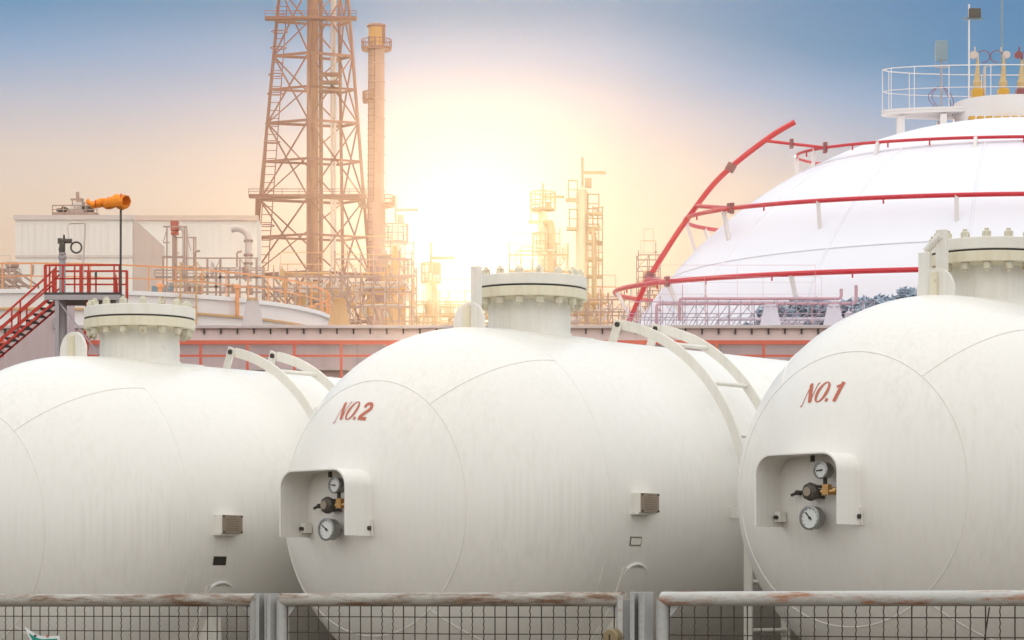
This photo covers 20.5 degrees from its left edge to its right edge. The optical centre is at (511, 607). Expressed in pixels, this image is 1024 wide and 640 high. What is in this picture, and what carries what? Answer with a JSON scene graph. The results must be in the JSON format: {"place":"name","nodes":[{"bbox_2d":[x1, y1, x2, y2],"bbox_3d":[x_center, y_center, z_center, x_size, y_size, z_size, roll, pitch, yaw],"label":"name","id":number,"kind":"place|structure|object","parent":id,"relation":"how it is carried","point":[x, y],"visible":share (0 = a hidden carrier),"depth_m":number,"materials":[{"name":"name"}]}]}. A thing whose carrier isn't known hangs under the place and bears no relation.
{"place":"outdoors","nodes":[
{"label":"outdoors","id":0,"kind":"place"},
{"bbox_2d":[4,306,74,368],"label":"concrete block","id":1,"kind":"structure","parent":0,"point":[38,342],"depth_m":59.00,"materials":[{"name":"grey concrete"}]},
{"bbox_2d":[0,264,127,357],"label":"access platform","id":2,"kind":"structure","parent":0,"point":[79,298],"depth_m":55.98,"materials":[{"name":"metal"}]},
{"bbox_2d":[58,222,85,351],"bbox_3d":[-8.796,-6.415,56.500,0.569,2.597,0.171,0,0,0],"label":"relief valve","id":3,"kind":"object","parent":2,"relation":"attached to","point":[62,312],"visible":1,"depth_m":56.46,"materials":[{"name":"grey metal"}]},
{"bbox_2d":[86,193,130,293],"bbox_3d":[-7.980,-7.208,55.886,0.893,1.992,0.343,0,0,-11],"label":"windsock","id":4,"kind":"object","parent":2,"relation":"attached to","point":[121,202],"visible":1,"depth_m":55.87,"materials":[{"name":"fabric"}]},
{"bbox_2d":[13,215,168,291],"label":"cream building","id":5,"kind":"structure","parent":0,"point":[36,237],"depth_m":150.00,"materials":[{"name":"beige metal"}]},
{"bbox_2d":[52,192,99,214],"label":"rooftop valve skid","id":6,"kind":"object","parent":5,"relation":"on","point":[78,207],"visible":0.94,"depth_m":151.30,"materials":[{"name":"metal"}]},
{"bbox_2d":[152,286,168,291],"bbox_3d":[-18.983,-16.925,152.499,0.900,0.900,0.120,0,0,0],"label":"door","id":7,"kind":"structure","parent":5,"relation":"in","point":[154,289],"depth_m":152.45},
{"bbox_2d":[0,325,831,377],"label":"retaining wall","id":8,"kind":"structure","parent":0,"point":[328,366],"depth_m":61.80,"materials":[{"name":"grey concrete"}]},
{"bbox_2d":[242,298,262,324],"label":"concrete pillar","id":9,"kind":"structure","parent":8,"relation":"on","point":[252,314],"depth_m":62.60,"materials":[{"name":"paint"}]},
{"bbox_2d":[328,298,349,324],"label":"concrete pillar","id":10,"kind":"structure","parent":8,"relation":"on","point":[338,314],"depth_m":62.60,"materials":[{"name":"paint"}]},
{"bbox_2d":[760,304,780,324],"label":"concrete pillar","id":11,"kind":"structure","parent":8,"relation":"on","point":[770,315],"depth_m":62.60,"materials":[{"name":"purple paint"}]},
{"bbox_2d":[823,304,842,324],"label":"concrete pillar","id":12,"kind":"structure","parent":8,"relation":"on","point":[833,315],"depth_m":62.60,"materials":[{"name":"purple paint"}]},
{"bbox_2d":[0,0,1023,324],"label":"sky","id":13,"kind":"structure","parent":0,"point":[161,104],"materials":[{"name":"blue"}]},
{"label":"ground","id":14,"kind":"structure","parent":0,"visible":0},
{"bbox_2d":[0,296,340,639],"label":"pressure tank","id":15,"kind":"object","parent":14,"relation":"on","point":[137,456],"visible":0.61,"depth_m":23.22,"materials":[{"name":"metal"}]},
{"bbox_2d":[256,594,279,639],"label":"fence post","id":16,"kind":"object","parent":14,"relation":"on","point":[265,616],"visible":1,"depth_m":13.30,"materials":[{"name":"metal"}]},
{"bbox_2d":[0,593,255,639],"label":"fence","id":17,"kind":"object","parent":16,"relation":"attached to","point":[246,602],"visible":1,"depth_m":13.85,"materials":[{"name":"metal"}]},
{"bbox_2d":[25,627,59,639],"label":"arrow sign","id":18,"kind":"object","parent":17,"relation":"attached to","point":[32,635],"visible":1,"depth_m":14.28,"materials":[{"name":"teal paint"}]},
{"bbox_2d":[276,592,629,639],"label":"fence","id":19,"kind":"object","parent":16,"relation":"attached to","point":[617,604],"visible":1,"depth_m":12.58,"materials":[{"name":"metal"}]},
{"bbox_2d":[0,340,810,377],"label":"guardrail","id":20,"kind":"object","parent":14,"relation":"on","point":[341,343],"visible":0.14,"depth_m":60.47,"materials":[{"name":"red metal"}]},
{"bbox_2d":[279,264,799,639],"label":"pressure tank","id":21,"kind":"object","parent":14,"relation":"on","point":[525,441],"visible":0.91,"depth_m":22.11,"materials":[{"name":"metal"}]},
{"bbox_2d":[630,592,652,639],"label":"fence post","id":22,"kind":"object","parent":14,"relation":"on","point":[641,615],"visible":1,"depth_m":11.96,"materials":[{"name":"metal"}]},
{"bbox_2d":[656,590,1023,639],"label":"fence","id":23,"kind":"object","parent":22,"relation":"attached to","point":[668,604],"visible":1,"depth_m":11.39,"materials":[{"name":"metal"}]},
{"bbox_2d":[738,228,1023,639],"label":"pressure tank","id":24,"kind":"object","parent":14,"relation":"on","point":[883,448],"visible":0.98,"depth_m":20.29,"materials":[{"name":"metal"}]},
{"label":"pavement","id":25,"kind":"structure","parent":0,"visible":0},
{"bbox_2d":[0,255,38,288],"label":"pipe rack","id":26,"kind":"object","parent":25,"relation":"on","point":[9,268],"visible":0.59,"depth_m":119.36,"materials":[{"name":"metal"}]},
{"bbox_2d":[0,262,330,324],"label":"storage tank","id":27,"kind":"object","parent":25,"relation":"on","point":[216,310],"visible":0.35,"depth_m":83.58,"materials":[{"name":"white metal"}]},
{"bbox_2d":[135,215,260,299],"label":"peach building","id":28,"kind":"structure","parent":25,"relation":"on","point":[214,235],"depth_m":172.00,"materials":[{"name":"beige metal"}]},
{"bbox_2d":[154,221,266,299],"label":"furnace unit","id":29,"kind":"object","parent":25,"relation":"on","point":[176,226],"visible":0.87,"depth_m":120.95,"materials":[{"name":"metal"}]},
{"bbox_2d":[262,252,350,324],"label":"pipe rack","id":30,"kind":"object","parent":25,"relation":"on","point":[332,288],"visible":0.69,"depth_m":112.89,"materials":[{"name":"metal"}]},
{"bbox_2d":[248,0,366,324],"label":"flare derrick","id":31,"kind":"object","parent":25,"relation":"on","point":[313,196],"visible":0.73,"depth_m":194.78,"materials":[{"name":"metal"}]},
{"bbox_2d":[334,236,416,324],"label":"pipe rack","id":32,"kind":"object","parent":25,"relation":"on","point":[367,308],"visible":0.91,"depth_m":119.08,"materials":[{"name":"metal"}]},
{"bbox_2d":[358,23,394,324],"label":"chimney","id":33,"kind":"object","parent":25,"relation":"on","point":[376,206],"visible":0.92,"depth_m":179.51,"materials":[{"name":"metal"}]},
{"bbox_2d":[378,196,417,324],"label":"process column","id":34,"kind":"structure","parent":25,"relation":"on","point":[396,232],"depth_m":159.60,"materials":[{"name":"metal"}]},
{"bbox_2d":[421,243,453,324],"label":"process column","id":35,"kind":"structure","parent":25,"relation":"on","point":[434,269],"depth_m":149.75,"materials":[{"name":"metal"}]},
{"bbox_2d":[409,279,487,324],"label":"pipe rack","id":36,"kind":"object","parent":25,"relation":"on","point":[448,306],"visible":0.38,"depth_m":122.51,"materials":[{"name":"metal"}]},
{"bbox_2d":[509,233,568,273],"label":"pipe rack","id":37,"kind":"object","parent":25,"relation":"on","point":[565,253],"visible":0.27,"depth_m":127.97,"materials":[{"name":"metal"}]},
{"bbox_2d":[528,183,563,269],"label":"process column","id":38,"kind":"structure","parent":25,"relation":"on","point":[545,223],"depth_m":164.66,"materials":[{"name":"metal"}]},
{"bbox_2d":[565,157,605,324],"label":"process column","id":39,"kind":"structure","parent":25,"relation":"on","point":[583,229],"depth_m":149.65,"materials":[{"name":"metal"}]},
{"bbox_2d":[571,275,648,324],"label":"pipe rack","id":40,"kind":"object","parent":25,"relation":"on","point":[598,302],"visible":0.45,"depth_m":111.74,"materials":[{"name":"metal"}]},
{"bbox_2d":[636,242,660,320],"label":"lattice mast","id":41,"kind":"object","parent":25,"relation":"on","point":[640,280],"visible":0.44,"depth_m":105.20,"materials":[{"name":"metal"}]},
{"bbox_2d":[623,277,874,324],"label":"scaffold rack","id":42,"kind":"object","parent":25,"relation":"on","point":[792,320],"visible":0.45,"depth_m":74.69,"materials":[{"name":"grey metal"}]},
{"bbox_2d":[742,305,788,324],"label":"tree","id":43,"kind":"object","parent":25,"relation":"on","point":[760,309],"visible":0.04,"depth_m":78.54,"materials":[{"name":"green plant"}]},
{"bbox_2d":[784,296,828,324],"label":"tree","id":44,"kind":"object","parent":25,"relation":"on","point":[816,308],"visible":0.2,"depth_m":78.64,"materials":[{"name":"green plant"}]},
{"bbox_2d":[612,64,1023,324],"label":"sphere tank","id":45,"kind":"object","parent":25,"relation":"on","point":[869,218],"visible":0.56,"depth_m":92.18,"materials":[{"name":"white metal"}]},
{"bbox_2d":[928,40,953,115],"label":"control box","id":46,"kind":"object","parent":45,"relation":"on","point":[941,50],"visible":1,"depth_m":99.57,"materials":[{"name":"grey metal"}]},
{"bbox_2d":[963,4,982,97],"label":"camera mast","id":47,"kind":"object","parent":45,"relation":"on","point":[974,13],"visible":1,"depth_m":99.67,"materials":[{"name":"white metal"}]},
{"bbox_2d":[970,47,989,97],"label":"safety valve","id":48,"kind":"object","parent":45,"relation":"on","point":[977,90],"visible":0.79,"depth_m":99.59,"materials":[{"name":"yellow paint"}]},
{"bbox_2d":[983,65,998,95],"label":"riser pipe","id":49,"kind":"object","parent":45,"relation":"on","point":[984,80],"visible":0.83,"depth_m":99.66,"materials":[{"name":"grey metal"}]},
{"bbox_2d":[990,47,1009,94],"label":"safety valve","id":50,"kind":"object","parent":45,"relation":"on","point":[1003,80],"visible":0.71,"depth_m":99.60,"materials":[{"name":"yellow paint"}]},
{"bbox_2d":[1001,0,1002,69],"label":"antenna mast","id":51,"kind":"object","parent":45,"relation":"on","point":[1001,30],"visible":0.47,"depth_m":100.47,"materials":[{"name":"red metal"}]},
{"bbox_2d":[1014,47,1023,93],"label":"safety valve","id":52,"kind":"object","parent":45,"relation":"on","point":[1018,54],"visible":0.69,"depth_m":99.60,"materials":[{"name":"yellow paint"}]},
{"bbox_2d":[818,297,868,324],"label":"tree","id":53,"kind":"object","parent":25,"relation":"on","point":[846,310],"visible":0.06,"depth_m":78.50,"materials":[{"name":"green plant"}]},
{"bbox_2d":[850,292,890,310],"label":"tree","id":54,"kind":"object","parent":25,"relation":"on","point":[878,299],"visible":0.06,"depth_m":78.66,"materials":[{"name":"green plant"}]},
{"bbox_2d":[886,286,916,301],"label":"tree","id":55,"kind":"object","parent":25,"relation":"on","point":[905,292],"visible":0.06,"depth_m":78.50,"materials":[{"name":"green plant"}]}
]}

